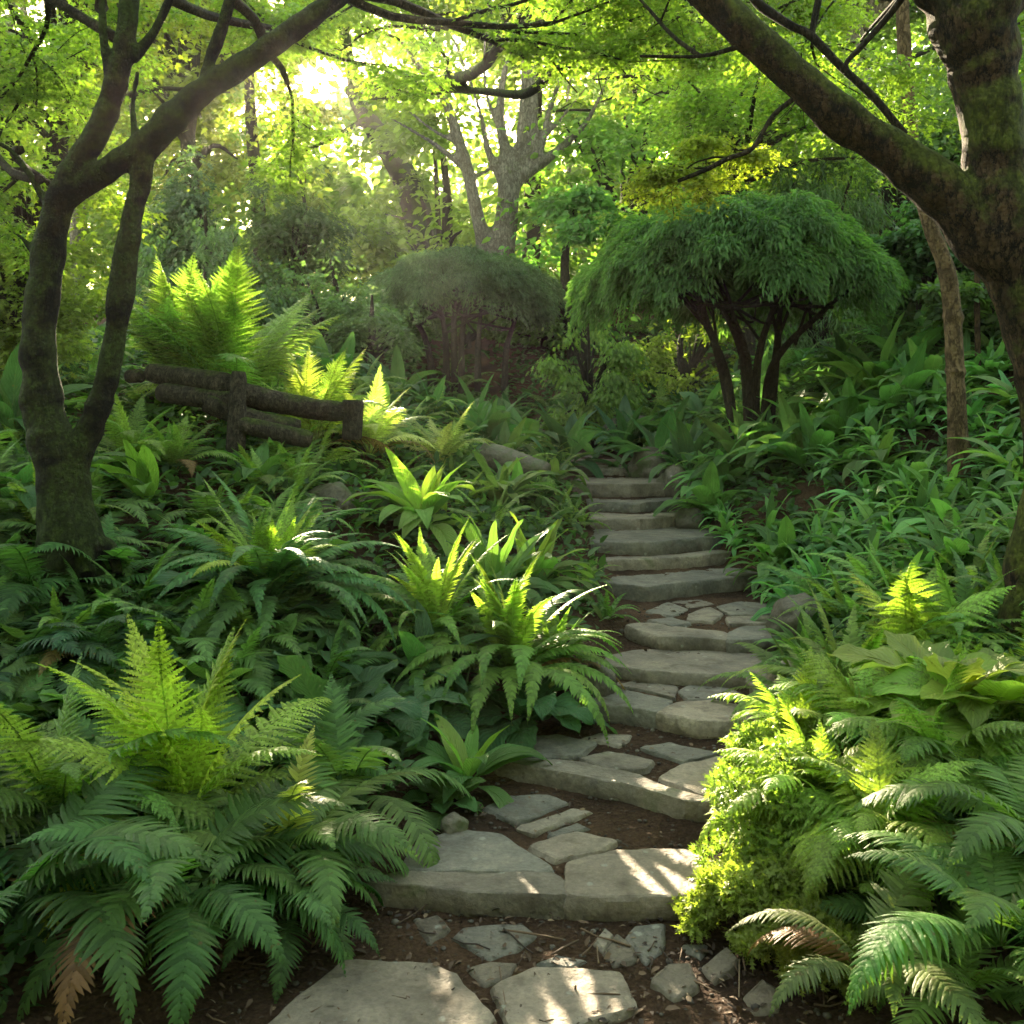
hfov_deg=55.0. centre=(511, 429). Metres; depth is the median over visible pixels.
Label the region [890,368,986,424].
leafy clump
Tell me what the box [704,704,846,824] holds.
fern
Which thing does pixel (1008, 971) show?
fern
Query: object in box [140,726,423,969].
fern
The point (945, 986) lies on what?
fern
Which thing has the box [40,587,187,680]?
fern
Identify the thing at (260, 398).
log
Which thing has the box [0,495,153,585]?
fern
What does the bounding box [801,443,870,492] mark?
strap leaved plant
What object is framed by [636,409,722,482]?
hosta
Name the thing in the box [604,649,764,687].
step slab
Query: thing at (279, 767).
fern
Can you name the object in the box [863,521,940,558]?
plant
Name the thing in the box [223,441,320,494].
sword fern
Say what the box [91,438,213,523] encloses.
broadleaf plant
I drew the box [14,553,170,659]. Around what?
fern
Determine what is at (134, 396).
sword fern
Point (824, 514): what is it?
strap leaved plant
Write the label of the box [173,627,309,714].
fern
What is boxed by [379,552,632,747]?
sword fern
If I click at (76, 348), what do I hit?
shrub
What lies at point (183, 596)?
hosta
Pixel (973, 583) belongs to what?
sword fern
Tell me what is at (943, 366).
strap leaved plant
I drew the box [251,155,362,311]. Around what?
conifer tree
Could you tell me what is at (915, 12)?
broadleaf tree
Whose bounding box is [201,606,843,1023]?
gravel
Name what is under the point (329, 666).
fern
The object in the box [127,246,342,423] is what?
fern
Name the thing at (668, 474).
rock
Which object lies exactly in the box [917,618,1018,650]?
shelf fern
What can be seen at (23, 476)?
hosta
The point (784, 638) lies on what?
sword fern
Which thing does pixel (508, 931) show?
twig litter
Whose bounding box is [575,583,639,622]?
sword fern
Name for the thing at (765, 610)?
strap leaved plant
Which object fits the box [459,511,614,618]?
sword fern
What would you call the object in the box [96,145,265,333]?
conifer tree
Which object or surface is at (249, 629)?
sword fern
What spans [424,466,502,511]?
sword fern
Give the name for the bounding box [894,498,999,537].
strap leaved plant
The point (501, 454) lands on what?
rock
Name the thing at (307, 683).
hosta
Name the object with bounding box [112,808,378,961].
fern
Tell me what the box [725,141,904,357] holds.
weeping tree
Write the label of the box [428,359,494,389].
fern
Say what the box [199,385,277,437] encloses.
fern
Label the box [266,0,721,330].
pale tree
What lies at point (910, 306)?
leafy clump
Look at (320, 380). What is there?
leafy clump
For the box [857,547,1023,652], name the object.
fern
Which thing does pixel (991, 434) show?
strap leaved plant
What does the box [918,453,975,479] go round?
strap leaved plant
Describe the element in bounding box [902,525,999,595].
plant
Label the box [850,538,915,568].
strap leaved plant
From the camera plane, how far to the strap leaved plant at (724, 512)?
8.55 m
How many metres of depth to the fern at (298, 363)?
9.75 m
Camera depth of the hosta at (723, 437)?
9.51 m
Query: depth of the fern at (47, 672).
3.88 m
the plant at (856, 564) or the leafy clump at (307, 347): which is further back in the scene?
the leafy clump at (307, 347)
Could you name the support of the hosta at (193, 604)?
on the ground at (608, 817)
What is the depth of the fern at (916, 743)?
3.33 m
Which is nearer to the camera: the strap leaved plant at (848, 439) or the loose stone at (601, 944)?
the loose stone at (601, 944)
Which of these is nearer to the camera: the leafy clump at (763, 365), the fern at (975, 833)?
the fern at (975, 833)
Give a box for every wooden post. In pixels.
[225,371,246,454]
[342,400,363,439]
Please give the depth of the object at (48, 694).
3.88 m
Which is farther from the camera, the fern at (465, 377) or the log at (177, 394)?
the fern at (465, 377)
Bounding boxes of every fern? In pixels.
[0,418,73,457]
[0,429,17,469]
[0,437,31,486]
[0,453,29,510]
[0,461,133,542]
[0,472,16,515]
[0,476,19,509]
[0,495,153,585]
[0,498,21,548]
[0,519,36,538]
[0,529,41,600]
[0,544,145,628]
[0,568,21,610]
[0,580,135,656]
[0,600,113,678]
[0,604,186,706]
[0,605,137,700]
[0,613,346,944]
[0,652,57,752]
[0,653,258,860]
[0,654,128,748]
[0,662,50,702]
[0,746,122,847]
[0,765,220,1023]
[0,788,75,935]
[1,415,78,442]
[1,456,150,510]
[1,610,79,650]
[1,713,36,766]
[1,777,394,1023]
[2,423,112,446]
[4,447,109,492]
[11,465,162,527]
[14,511,184,614]
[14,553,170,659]
[18,700,191,789]
[20,742,211,876]
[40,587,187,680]
[45,619,186,702]
[46,633,144,713]
[52,534,240,658]
[58,344,144,391]
[64,396,87,411]
[69,779,249,926]
[71,313,104,342]
[71,346,134,370]
[86,327,136,349]
[95,435,160,467]
[96,393,199,454]
[104,582,211,636]
[107,252,302,408]
[110,577,275,689]
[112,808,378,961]
[113,415,241,475]
[113,467,419,665]
[114,378,217,427]
[121,688,251,778]
[125,336,149,359]
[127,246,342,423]
[140,518,258,569]
[140,563,372,674]
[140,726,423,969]
[141,511,247,572]
[149,575,289,617]
[155,471,273,542]
[155,581,334,711]
[157,835,397,1003]
[167,573,309,643]
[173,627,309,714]
[175,477,281,547]
[189,483,334,553]
[192,492,338,587]
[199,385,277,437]
[199,766,285,859]
[201,701,303,789]
[207,442,303,493]
[216,553,384,620]
[218,682,406,839]
[220,677,320,746]
[221,565,387,654]
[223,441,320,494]
[225,437,326,469]
[238,672,478,867]
[241,441,358,517]
[241,466,355,546]
[241,785,390,865]
[246,681,382,760]
[248,346,396,459]
[251,337,306,379]
[251,422,347,464]
[251,422,377,472]
[272,367,370,410]
[283,615,398,709]
[290,354,323,381]
[295,343,336,367]
[302,524,388,578]
[312,364,436,462]
[320,516,529,689]
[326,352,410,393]
[331,422,404,458]
[341,447,476,569]
[350,382,370,406]
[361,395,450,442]
[363,462,435,486]
[364,395,423,435]
[365,452,430,480]
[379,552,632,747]
[384,401,495,463]
[389,384,407,394]
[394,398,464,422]
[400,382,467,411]
[401,344,435,370]
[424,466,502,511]
[427,420,483,451]
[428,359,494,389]
[428,429,472,460]
[442,482,547,533]
[446,513,574,621]
[448,446,569,512]
[455,475,540,504]
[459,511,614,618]
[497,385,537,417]
[503,606,622,693]
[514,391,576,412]
[518,444,559,464]
[520,416,573,458]
[521,508,568,544]
[525,424,561,448]
[529,476,579,498]
[531,489,555,511]
[532,453,559,494]
[537,383,604,421]
[544,482,578,509]
[544,489,603,530]
[570,557,617,589]
[572,504,611,530]
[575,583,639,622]
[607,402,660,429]
[610,374,685,415]
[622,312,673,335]
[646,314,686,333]
[693,359,718,386]
[696,379,741,401]
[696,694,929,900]
[697,627,821,729]
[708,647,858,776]
[721,891,877,1013]
[722,581,931,693]
[723,341,770,354]
[726,860,988,1023]
[731,356,786,378]
[736,332,794,373]
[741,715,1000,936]
[744,617,865,671]
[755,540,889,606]
[765,612,862,658]
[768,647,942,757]
[772,674,827,708]
[777,561,900,625]
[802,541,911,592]
[806,586,897,636]
[807,330,859,354]
[815,560,1023,690]
[817,857,1023,1012]
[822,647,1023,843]
[829,618,886,645]
[832,830,1023,1015]
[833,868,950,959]
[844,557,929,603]
[844,750,1023,868]
[846,875,1023,1023]
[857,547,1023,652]
[862,579,1023,647]
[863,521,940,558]
[865,577,996,639]
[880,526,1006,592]
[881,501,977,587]
[881,628,971,655]
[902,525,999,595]
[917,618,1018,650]
[919,559,1023,642]
[922,804,1023,897]
[924,795,972,823]
[925,800,969,891]
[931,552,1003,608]
[950,755,1023,862]
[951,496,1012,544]
[953,867,1023,959]
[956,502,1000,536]
[965,641,1005,676]
[982,511,1016,524]
[982,1019,1005,1023]
[984,678,1023,728]
[989,624,1023,656]
[994,648,1021,718]
[994,820,1023,854]
[997,988,1023,1023]
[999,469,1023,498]
[1000,630,1023,680]
[1015,633,1023,660]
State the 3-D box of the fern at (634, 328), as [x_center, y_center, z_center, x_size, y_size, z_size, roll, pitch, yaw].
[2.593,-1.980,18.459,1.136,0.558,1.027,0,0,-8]
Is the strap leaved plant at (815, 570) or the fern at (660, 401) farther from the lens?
the fern at (660, 401)
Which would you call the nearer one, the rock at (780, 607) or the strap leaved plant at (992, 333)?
the rock at (780, 607)
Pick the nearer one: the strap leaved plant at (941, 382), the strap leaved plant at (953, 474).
the strap leaved plant at (953, 474)
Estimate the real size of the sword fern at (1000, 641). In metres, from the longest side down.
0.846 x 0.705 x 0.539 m
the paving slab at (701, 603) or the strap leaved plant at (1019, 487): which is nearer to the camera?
the strap leaved plant at (1019, 487)
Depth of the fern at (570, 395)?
15.76 m
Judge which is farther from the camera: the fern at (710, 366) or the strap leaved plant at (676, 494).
the fern at (710, 366)
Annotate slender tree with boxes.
[676,0,1023,479]
[974,32,1023,365]
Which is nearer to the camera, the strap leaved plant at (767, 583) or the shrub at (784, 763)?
the shrub at (784, 763)
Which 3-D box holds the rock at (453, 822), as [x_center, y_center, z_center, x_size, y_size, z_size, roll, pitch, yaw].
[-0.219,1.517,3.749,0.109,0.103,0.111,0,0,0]
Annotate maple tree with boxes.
[0,0,353,228]
[0,0,757,584]
[0,10,183,356]
[507,0,893,340]
[577,46,905,385]
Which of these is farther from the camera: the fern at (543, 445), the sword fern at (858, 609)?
the fern at (543, 445)
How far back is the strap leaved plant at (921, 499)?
6.77 m
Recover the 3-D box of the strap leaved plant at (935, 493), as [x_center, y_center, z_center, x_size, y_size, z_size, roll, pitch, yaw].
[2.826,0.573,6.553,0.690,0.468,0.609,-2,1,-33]
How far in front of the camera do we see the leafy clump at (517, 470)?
8.55 m
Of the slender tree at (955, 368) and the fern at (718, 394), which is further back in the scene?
the fern at (718, 394)
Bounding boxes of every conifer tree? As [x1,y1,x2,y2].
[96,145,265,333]
[227,107,369,329]
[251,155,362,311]
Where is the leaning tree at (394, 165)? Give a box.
[136,0,881,250]
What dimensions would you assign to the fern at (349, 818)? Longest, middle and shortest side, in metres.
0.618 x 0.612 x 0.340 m
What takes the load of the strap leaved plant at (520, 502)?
on the ground at (608, 817)
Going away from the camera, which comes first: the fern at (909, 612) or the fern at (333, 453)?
the fern at (909, 612)
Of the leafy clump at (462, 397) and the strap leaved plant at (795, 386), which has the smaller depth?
the strap leaved plant at (795, 386)
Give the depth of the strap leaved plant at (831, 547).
6.75 m
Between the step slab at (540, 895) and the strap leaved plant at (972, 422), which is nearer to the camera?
the step slab at (540, 895)
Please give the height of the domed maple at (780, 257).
2.833 m
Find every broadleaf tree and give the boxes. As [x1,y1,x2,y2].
[23,0,356,234]
[156,35,352,279]
[311,99,591,294]
[338,0,739,267]
[457,86,774,309]
[491,181,641,362]
[565,0,1023,653]
[578,9,743,294]
[775,0,927,233]
[796,57,961,340]
[893,40,1023,223]
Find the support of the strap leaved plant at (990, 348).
on the ground at (608, 817)
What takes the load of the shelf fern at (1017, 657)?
on the ground at (608, 817)
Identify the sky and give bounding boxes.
[1,0,928,299]
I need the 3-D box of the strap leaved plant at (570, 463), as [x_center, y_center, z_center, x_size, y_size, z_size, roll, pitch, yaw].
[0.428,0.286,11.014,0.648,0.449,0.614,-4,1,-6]
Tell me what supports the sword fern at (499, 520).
on the ground at (608, 817)
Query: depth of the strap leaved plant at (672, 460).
10.74 m
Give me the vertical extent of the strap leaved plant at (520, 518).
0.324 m
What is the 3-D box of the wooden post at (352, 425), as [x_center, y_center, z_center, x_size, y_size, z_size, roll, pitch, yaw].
[-1.174,-0.074,7.251,0.163,0.298,0.160,0,0,0]
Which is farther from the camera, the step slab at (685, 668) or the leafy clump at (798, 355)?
the leafy clump at (798, 355)
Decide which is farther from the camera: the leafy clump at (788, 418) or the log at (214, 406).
the leafy clump at (788, 418)
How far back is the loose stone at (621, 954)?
2.98 m
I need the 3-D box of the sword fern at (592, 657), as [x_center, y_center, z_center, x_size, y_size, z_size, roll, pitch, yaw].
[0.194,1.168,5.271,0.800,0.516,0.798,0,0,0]
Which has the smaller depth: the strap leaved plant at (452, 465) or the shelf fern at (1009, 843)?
the shelf fern at (1009, 843)
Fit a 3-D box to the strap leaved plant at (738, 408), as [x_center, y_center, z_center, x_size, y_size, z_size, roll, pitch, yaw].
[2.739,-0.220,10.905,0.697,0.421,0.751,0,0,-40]
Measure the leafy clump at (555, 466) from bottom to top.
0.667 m
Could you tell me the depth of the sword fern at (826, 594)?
5.64 m
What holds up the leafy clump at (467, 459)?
on the ground at (608, 817)
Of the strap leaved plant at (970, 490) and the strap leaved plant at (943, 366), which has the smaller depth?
the strap leaved plant at (970, 490)
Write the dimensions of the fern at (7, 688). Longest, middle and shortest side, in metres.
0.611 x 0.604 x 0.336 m
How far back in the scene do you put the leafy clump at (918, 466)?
7.12 m
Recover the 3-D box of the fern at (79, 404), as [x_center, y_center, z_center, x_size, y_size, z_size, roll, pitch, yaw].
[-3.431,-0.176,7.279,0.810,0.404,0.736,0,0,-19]
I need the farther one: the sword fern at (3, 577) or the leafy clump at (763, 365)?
the leafy clump at (763, 365)
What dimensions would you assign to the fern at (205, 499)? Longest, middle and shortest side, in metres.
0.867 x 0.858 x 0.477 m
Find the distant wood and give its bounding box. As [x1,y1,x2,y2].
[0,0,1023,302]
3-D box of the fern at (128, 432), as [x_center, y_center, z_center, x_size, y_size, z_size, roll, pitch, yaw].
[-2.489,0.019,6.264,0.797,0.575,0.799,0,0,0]
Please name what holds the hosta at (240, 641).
on the ground at (608, 817)
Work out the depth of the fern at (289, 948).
2.87 m
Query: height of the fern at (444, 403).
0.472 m
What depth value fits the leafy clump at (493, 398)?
15.20 m
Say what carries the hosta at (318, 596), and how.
on the ground at (608, 817)
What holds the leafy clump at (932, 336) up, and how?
on the ground at (608, 817)
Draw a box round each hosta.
[0,343,98,445]
[0,463,122,537]
[0,598,83,665]
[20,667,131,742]
[85,556,143,589]
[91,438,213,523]
[105,580,220,650]
[114,722,251,815]
[153,581,244,620]
[161,622,245,685]
[161,655,273,714]
[226,613,325,678]
[238,650,440,779]
[245,593,323,656]
[276,581,329,602]
[278,503,328,534]
[306,530,355,557]
[337,661,479,759]
[348,599,501,720]
[393,713,551,813]
[445,394,557,452]
[474,675,616,753]
[530,400,631,477]
[566,394,659,457]
[591,395,707,467]
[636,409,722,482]
[683,403,782,485]
[790,311,945,429]
[827,629,1023,796]
[855,652,1023,779]
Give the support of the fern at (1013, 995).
on the ground at (608, 817)
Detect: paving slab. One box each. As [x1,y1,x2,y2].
[403,830,553,873]
[482,794,568,826]
[516,808,592,837]
[526,734,596,760]
[528,832,617,864]
[547,823,590,838]
[579,751,654,775]
[582,733,631,748]
[617,681,677,701]
[640,742,718,764]
[645,602,687,616]
[646,617,690,627]
[671,600,713,607]
[678,685,743,701]
[686,607,722,624]
[717,601,770,615]
[725,615,769,627]
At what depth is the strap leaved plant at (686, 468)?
10.31 m
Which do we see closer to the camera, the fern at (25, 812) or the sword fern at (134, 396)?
the fern at (25, 812)
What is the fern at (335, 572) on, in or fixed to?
on the ground at (608, 817)
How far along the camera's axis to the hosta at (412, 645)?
4.71 m
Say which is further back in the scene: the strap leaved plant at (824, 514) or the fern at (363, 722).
the strap leaved plant at (824, 514)
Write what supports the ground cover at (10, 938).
on the ground at (608, 817)
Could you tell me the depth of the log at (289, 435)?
6.75 m
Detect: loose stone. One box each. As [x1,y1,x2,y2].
[414,915,450,945]
[452,924,536,961]
[466,962,516,987]
[536,956,586,967]
[593,929,613,953]
[602,934,636,968]
[625,924,665,965]
[650,963,699,1002]
[681,944,707,960]
[702,947,740,985]
[743,980,780,1015]
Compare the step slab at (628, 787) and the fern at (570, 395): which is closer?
the step slab at (628, 787)
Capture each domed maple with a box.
[360,243,567,398]
[563,187,910,438]
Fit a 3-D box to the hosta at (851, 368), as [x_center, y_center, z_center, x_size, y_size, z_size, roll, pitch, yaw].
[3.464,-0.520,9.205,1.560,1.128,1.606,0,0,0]
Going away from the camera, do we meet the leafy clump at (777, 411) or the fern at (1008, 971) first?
the fern at (1008, 971)
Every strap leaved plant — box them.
[436,454,473,480]
[445,405,465,417]
[458,436,477,468]
[475,496,530,530]
[507,476,536,508]
[522,508,567,538]
[542,436,580,465]
[634,430,649,445]
[657,453,679,474]
[666,462,693,470]
[667,472,719,511]
[669,476,687,498]
[675,489,733,513]
[685,437,720,472]
[692,498,741,524]
[693,429,728,453]
[699,501,739,525]
[700,504,750,544]
[705,422,727,459]
[709,518,756,559]
[713,400,742,423]
[724,392,760,416]
[724,526,791,597]
[725,491,803,552]
[732,524,766,556]
[743,562,802,604]
[744,571,777,598]
[746,567,821,620]
[747,408,778,424]
[747,519,801,562]
[747,567,820,606]
[753,607,827,661]
[754,550,822,606]
[760,512,854,567]
[763,584,834,615]
[772,611,830,655]
[773,542,837,592]
[778,377,814,397]
[784,503,849,556]
[786,366,823,397]
[789,361,825,384]
[794,515,865,567]
[798,438,864,465]
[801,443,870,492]
[801,563,884,598]
[804,366,834,388]
[805,523,879,565]
[808,496,878,545]
[809,560,848,595]
[809,591,877,625]
[810,338,865,369]
[810,547,863,576]
[814,459,903,517]
[820,388,865,425]
[826,522,895,578]
[827,403,908,458]
[834,429,864,442]
[841,579,898,629]
[843,496,885,523]
[844,454,932,498]
[846,429,914,463]
[850,416,889,442]
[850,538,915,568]
[852,518,925,567]
[853,498,905,555]
[854,325,910,350]
[855,305,908,349]
[859,393,931,419]
[861,467,952,524]
[862,479,916,518]
[867,331,942,359]
[869,540,951,586]
[870,552,932,620]
[872,465,937,518]
[875,391,946,444]
[878,326,918,338]
[891,304,932,334]
[891,481,965,536]
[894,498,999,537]
[899,316,934,339]
[905,441,945,465]
[906,462,978,488]
[907,372,992,401]
[917,507,1007,576]
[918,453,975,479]
[921,477,1004,508]
[925,326,994,361]
[925,356,944,392]
[930,387,993,423]
[936,416,996,436]
[938,412,1019,483]
[939,340,1012,381]
[942,352,1000,384]
[951,444,1023,482]
[956,462,1023,521]
[957,486,1016,551]
[963,321,1000,351]
[963,444,1023,492]
[964,336,993,366]
[966,369,1017,427]
[970,397,1022,450]
[973,403,1020,445]
[982,337,1008,362]
[989,475,1023,518]
[997,397,1019,427]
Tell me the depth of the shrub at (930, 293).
8.78 m
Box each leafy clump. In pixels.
[9,452,136,487]
[57,331,94,366]
[203,441,307,503]
[223,513,324,576]
[261,386,341,443]
[265,373,311,392]
[281,365,353,396]
[285,325,326,357]
[305,321,369,368]
[315,331,378,379]
[365,344,452,411]
[365,405,430,439]
[376,380,414,427]
[393,371,462,427]
[402,776,485,830]
[429,449,496,485]
[440,373,518,422]
[448,399,509,443]
[456,393,479,404]
[475,394,505,410]
[476,416,544,453]
[493,458,565,514]
[495,392,536,416]
[503,399,578,459]
[524,443,595,501]
[541,397,576,424]
[552,391,577,407]
[600,410,634,445]
[626,362,658,391]
[635,395,654,407]
[651,381,699,402]
[653,460,753,518]
[654,382,738,421]
[656,422,708,458]
[663,446,757,497]
[676,450,709,470]
[684,480,741,508]
[688,420,782,481]
[691,406,742,422]
[704,359,737,392]
[709,344,797,402]
[714,386,805,477]
[714,426,765,469]
[718,392,844,478]
[723,515,811,590]
[728,400,858,491]
[730,384,863,457]
[741,383,778,426]
[752,339,820,375]
[757,428,774,476]
[760,390,799,418]
[764,365,815,397]
[778,366,827,397]
[781,375,880,443]
[786,349,810,370]
[788,370,860,433]
[789,495,851,526]
[790,329,860,384]
[790,366,836,395]
[797,360,869,417]
[806,338,829,360]
[818,349,891,396]
[818,495,919,552]
[819,427,931,481]
[819,541,950,616]
[820,328,928,401]
[822,340,944,439]
[822,356,887,425]
[832,307,900,346]
[832,319,963,389]
[841,337,869,353]
[844,320,890,339]
[858,325,918,356]
[859,337,976,398]
[865,352,945,415]
[873,299,915,331]
[874,449,959,516]
[878,493,1000,551]
[881,347,944,382]
[884,463,991,516]
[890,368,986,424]
[894,510,1005,586]
[909,315,938,337]
[941,320,1000,359]
[944,437,1022,481]
[965,376,1018,418]
[969,422,1021,450]
[995,446,1023,516]
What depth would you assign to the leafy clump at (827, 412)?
8.98 m
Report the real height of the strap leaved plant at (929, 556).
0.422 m
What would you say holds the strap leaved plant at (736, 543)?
on the ground at (608, 817)
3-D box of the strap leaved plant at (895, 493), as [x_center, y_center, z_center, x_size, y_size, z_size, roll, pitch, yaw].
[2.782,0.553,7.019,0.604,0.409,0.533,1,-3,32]
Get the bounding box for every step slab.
[366,871,565,919]
[494,758,715,822]
[563,848,710,921]
[569,458,616,464]
[569,689,672,728]
[572,477,664,497]
[577,465,627,475]
[586,497,683,512]
[589,510,677,529]
[589,527,724,556]
[604,550,731,570]
[604,567,757,601]
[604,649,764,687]
[624,623,726,651]
[656,700,758,738]
[658,756,723,809]
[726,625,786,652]
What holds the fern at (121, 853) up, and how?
on the ground at (608, 817)
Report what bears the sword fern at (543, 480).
on the ground at (608, 817)
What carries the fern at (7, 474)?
on the ground at (608, 817)
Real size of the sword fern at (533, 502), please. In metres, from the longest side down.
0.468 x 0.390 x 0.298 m
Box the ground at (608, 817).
[0,299,1023,1023]
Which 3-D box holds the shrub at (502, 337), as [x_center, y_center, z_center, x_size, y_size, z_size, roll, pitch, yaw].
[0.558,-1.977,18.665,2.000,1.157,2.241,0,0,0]
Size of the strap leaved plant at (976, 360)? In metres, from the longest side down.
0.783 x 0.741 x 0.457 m
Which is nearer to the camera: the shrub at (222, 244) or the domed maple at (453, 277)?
the shrub at (222, 244)
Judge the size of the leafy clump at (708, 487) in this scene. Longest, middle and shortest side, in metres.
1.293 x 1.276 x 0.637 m
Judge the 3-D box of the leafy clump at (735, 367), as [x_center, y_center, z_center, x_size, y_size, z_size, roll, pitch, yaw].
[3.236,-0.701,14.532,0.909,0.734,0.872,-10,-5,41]
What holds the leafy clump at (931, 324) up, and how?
on the ground at (608, 817)
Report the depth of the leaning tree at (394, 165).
12.45 m
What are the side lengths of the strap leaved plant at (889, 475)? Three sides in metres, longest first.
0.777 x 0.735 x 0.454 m
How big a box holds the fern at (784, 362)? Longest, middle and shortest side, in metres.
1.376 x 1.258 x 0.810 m
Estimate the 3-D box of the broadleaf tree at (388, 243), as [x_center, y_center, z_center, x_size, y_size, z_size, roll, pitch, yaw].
[-1.742,-5.448,24.736,7.622,6.334,8.470,0,0,0]
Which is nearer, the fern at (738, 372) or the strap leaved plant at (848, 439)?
the strap leaved plant at (848, 439)
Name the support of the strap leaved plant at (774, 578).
on the ground at (608, 817)
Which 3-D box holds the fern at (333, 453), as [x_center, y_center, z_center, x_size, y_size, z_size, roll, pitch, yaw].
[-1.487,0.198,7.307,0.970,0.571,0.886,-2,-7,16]
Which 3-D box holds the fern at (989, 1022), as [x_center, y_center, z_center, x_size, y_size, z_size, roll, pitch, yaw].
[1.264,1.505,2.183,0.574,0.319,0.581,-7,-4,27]
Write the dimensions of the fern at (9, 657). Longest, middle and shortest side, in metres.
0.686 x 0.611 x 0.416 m
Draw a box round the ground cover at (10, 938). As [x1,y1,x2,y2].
[0,306,1023,1017]
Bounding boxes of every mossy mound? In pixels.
[667,834,846,944]
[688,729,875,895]
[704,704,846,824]
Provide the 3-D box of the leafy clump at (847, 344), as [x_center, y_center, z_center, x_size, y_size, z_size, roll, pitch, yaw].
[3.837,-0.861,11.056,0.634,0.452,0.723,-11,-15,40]
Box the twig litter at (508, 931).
[139,757,999,1023]
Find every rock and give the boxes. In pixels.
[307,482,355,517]
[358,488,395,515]
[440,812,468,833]
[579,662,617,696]
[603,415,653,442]
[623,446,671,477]
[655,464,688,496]
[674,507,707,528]
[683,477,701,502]
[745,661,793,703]
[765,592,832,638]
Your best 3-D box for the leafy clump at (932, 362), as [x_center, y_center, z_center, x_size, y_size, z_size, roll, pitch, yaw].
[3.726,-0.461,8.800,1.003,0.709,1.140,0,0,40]
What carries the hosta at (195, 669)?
on the ground at (608, 817)
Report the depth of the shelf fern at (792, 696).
4.34 m
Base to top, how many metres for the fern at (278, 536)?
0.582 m
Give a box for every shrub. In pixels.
[0,218,143,381]
[97,193,313,338]
[260,239,430,367]
[320,285,428,375]
[360,308,458,347]
[435,297,514,348]
[491,310,595,351]
[525,302,657,447]
[629,314,755,401]
[855,200,973,322]
[912,271,1000,335]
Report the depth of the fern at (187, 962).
2.73 m
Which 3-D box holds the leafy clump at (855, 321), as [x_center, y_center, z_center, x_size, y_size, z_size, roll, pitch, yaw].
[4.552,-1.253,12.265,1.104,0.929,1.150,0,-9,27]
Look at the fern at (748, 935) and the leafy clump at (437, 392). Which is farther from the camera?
the leafy clump at (437, 392)
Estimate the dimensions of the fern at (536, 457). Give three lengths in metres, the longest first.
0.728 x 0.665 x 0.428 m
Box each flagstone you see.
[268,959,496,1023]
[490,967,637,1023]
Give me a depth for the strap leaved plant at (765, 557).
7.29 m
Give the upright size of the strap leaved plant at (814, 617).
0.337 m
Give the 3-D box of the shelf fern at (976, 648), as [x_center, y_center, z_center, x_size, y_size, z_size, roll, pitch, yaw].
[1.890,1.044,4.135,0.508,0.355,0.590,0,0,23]
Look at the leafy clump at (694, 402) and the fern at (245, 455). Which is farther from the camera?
the leafy clump at (694, 402)
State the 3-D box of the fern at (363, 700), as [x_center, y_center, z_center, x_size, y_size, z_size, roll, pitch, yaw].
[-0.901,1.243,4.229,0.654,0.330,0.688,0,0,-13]
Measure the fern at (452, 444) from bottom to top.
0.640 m
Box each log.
[124,370,144,382]
[144,363,230,390]
[155,383,229,407]
[201,395,300,427]
[237,417,312,447]
[246,383,345,421]
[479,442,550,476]
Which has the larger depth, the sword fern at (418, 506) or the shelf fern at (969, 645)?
the sword fern at (418, 506)
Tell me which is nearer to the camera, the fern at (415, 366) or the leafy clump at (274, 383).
the leafy clump at (274, 383)
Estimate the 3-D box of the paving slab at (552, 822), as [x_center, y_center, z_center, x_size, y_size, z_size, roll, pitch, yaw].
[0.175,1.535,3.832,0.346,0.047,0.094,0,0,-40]
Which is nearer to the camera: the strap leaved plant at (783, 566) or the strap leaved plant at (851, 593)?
the strap leaved plant at (851, 593)
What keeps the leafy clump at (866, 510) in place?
on the ground at (608, 817)
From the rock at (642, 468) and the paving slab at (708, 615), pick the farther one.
the rock at (642, 468)
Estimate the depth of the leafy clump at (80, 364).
9.12 m
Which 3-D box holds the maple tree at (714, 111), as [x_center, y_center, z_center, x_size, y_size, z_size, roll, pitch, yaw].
[3.436,-2.891,14.087,4.965,4.872,4.350,0,0,0]
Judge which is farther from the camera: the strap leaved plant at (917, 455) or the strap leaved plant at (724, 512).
the strap leaved plant at (724, 512)
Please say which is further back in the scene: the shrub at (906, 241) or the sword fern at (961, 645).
the shrub at (906, 241)
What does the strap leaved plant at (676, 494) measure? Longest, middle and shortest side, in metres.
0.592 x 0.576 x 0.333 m
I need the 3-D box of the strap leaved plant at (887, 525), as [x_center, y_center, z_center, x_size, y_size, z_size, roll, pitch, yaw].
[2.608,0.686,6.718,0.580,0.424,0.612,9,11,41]
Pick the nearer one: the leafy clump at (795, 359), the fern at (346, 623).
the fern at (346, 623)
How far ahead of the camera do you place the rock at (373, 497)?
6.83 m
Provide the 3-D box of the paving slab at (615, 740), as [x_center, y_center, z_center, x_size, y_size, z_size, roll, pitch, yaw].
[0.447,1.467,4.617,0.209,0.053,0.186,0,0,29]
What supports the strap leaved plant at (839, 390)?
on the ground at (608, 817)
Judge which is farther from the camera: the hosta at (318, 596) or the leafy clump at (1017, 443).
the leafy clump at (1017, 443)
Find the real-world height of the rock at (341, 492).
0.274 m
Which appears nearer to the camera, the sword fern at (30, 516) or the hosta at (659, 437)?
the sword fern at (30, 516)
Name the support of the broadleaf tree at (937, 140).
on the ground at (608, 817)

